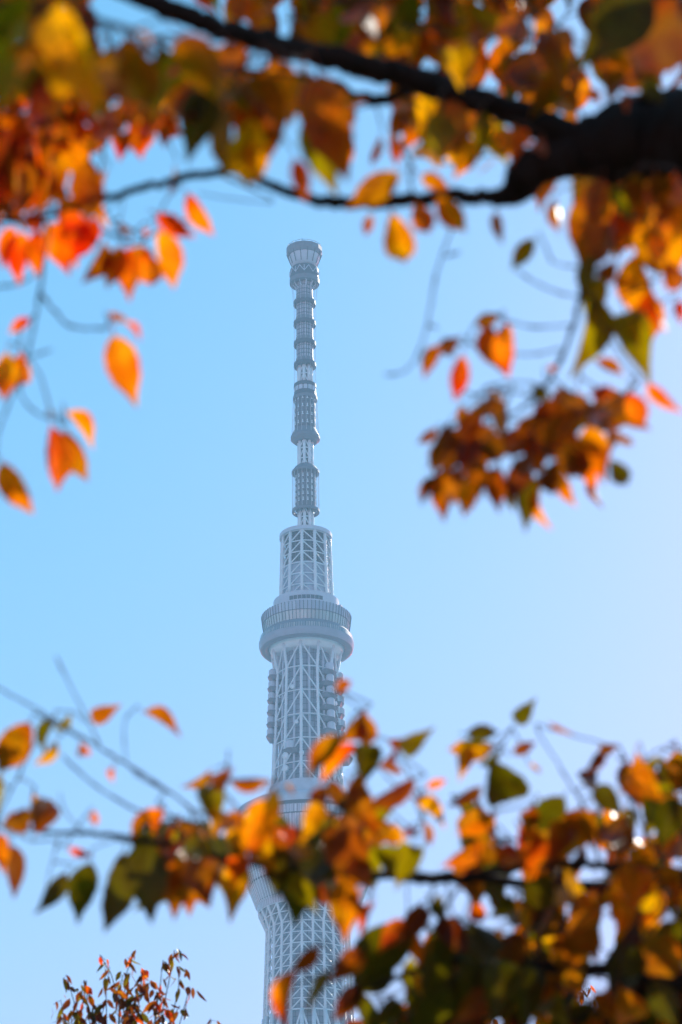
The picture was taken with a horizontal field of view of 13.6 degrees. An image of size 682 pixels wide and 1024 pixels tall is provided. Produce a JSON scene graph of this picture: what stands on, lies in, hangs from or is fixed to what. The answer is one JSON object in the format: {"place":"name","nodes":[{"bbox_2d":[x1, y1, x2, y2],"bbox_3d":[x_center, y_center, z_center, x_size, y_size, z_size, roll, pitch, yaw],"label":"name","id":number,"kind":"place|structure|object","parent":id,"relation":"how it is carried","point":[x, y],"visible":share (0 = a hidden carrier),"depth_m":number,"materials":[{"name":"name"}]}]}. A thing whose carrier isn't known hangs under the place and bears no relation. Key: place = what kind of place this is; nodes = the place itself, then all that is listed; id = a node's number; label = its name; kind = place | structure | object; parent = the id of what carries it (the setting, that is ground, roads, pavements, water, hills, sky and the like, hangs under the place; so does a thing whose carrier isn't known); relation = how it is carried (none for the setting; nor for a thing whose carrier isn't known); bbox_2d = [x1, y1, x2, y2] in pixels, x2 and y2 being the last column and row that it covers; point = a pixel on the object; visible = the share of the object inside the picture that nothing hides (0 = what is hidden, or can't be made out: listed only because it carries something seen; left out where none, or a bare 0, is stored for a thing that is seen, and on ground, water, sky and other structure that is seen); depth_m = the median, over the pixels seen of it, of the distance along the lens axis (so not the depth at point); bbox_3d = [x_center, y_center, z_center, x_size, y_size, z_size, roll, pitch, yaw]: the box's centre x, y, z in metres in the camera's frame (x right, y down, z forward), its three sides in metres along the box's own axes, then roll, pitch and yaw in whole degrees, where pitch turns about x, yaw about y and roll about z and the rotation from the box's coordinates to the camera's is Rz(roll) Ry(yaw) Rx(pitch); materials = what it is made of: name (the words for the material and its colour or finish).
{"place":"outdoors","nodes":[
{"label":"outdoors","id":0,"kind":"place"},
{"bbox_2d":[0,0,681,1023],"label":"sky","id":1,"kind":"structure","parent":0,"point":[150,580],"materials":[{"name":"blue"}]},
{"bbox_2d":[496,985,594,1023],"bbox_3d":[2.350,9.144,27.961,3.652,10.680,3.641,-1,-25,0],"label":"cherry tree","id":2,"kind":"object","parent":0,"point":[587,994],"visible":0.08,"depth_m":29.57,"materials":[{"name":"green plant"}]},
{"label":"ground","id":3,"kind":"structure","parent":0,"visible":0},
{"bbox_2d":[51,948,220,1023],"bbox_3d":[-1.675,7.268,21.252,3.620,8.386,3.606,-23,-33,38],"label":"cherry tree","id":4,"kind":"object","parent":3,"relation":"on","point":[93,1016],"visible":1,"depth_m":22.78,"materials":[{"name":"orange plant"}]},
{"bbox_2d":[0,0,353,513],"bbox_3d":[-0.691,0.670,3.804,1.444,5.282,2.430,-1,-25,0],"label":"cherry tree","id":5,"kind":"object","parent":3,"relation":"on","point":[59,68],"visible":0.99,"depth_m":4.20,"materials":[{"name":"orange plant"}]},
{"bbox_2d":[238,239,366,1023],"bbox_3d":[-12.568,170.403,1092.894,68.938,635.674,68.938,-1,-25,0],"label":"lattice tower","id":6,"kind":"structure","parent":3,"relation":"on","point":[306,645],"depth_m":1133.09,"materials":[{"name":"grey metal"}]},
{"bbox_2d":[0,656,609,1023],"bbox_3d":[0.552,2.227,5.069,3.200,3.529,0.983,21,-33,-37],"label":"cherry tree","id":7,"kind":"object","parent":3,"relation":"on","point":[321,855],"visible":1,"depth_m":4.92,"materials":[{"name":"orange plant"}]},
{"bbox_2d":[6,0,681,532],"bbox_3d":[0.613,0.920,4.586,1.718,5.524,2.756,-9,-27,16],"label":"cherry tree","id":8,"kind":"object","parent":3,"relation":"on","point":[618,162],"visible":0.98,"depth_m":4.35,"materials":[{"name":"orange plant"}]},
{"bbox_2d":[331,697,681,1023],"bbox_3d":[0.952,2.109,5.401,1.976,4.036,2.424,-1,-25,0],"label":"cherry tree","id":9,"kind":"object","parent":3,"relation":"on","point":[538,966],"visible":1,"depth_m":5.00,"materials":[{"name":"orange plant"}]}
]}

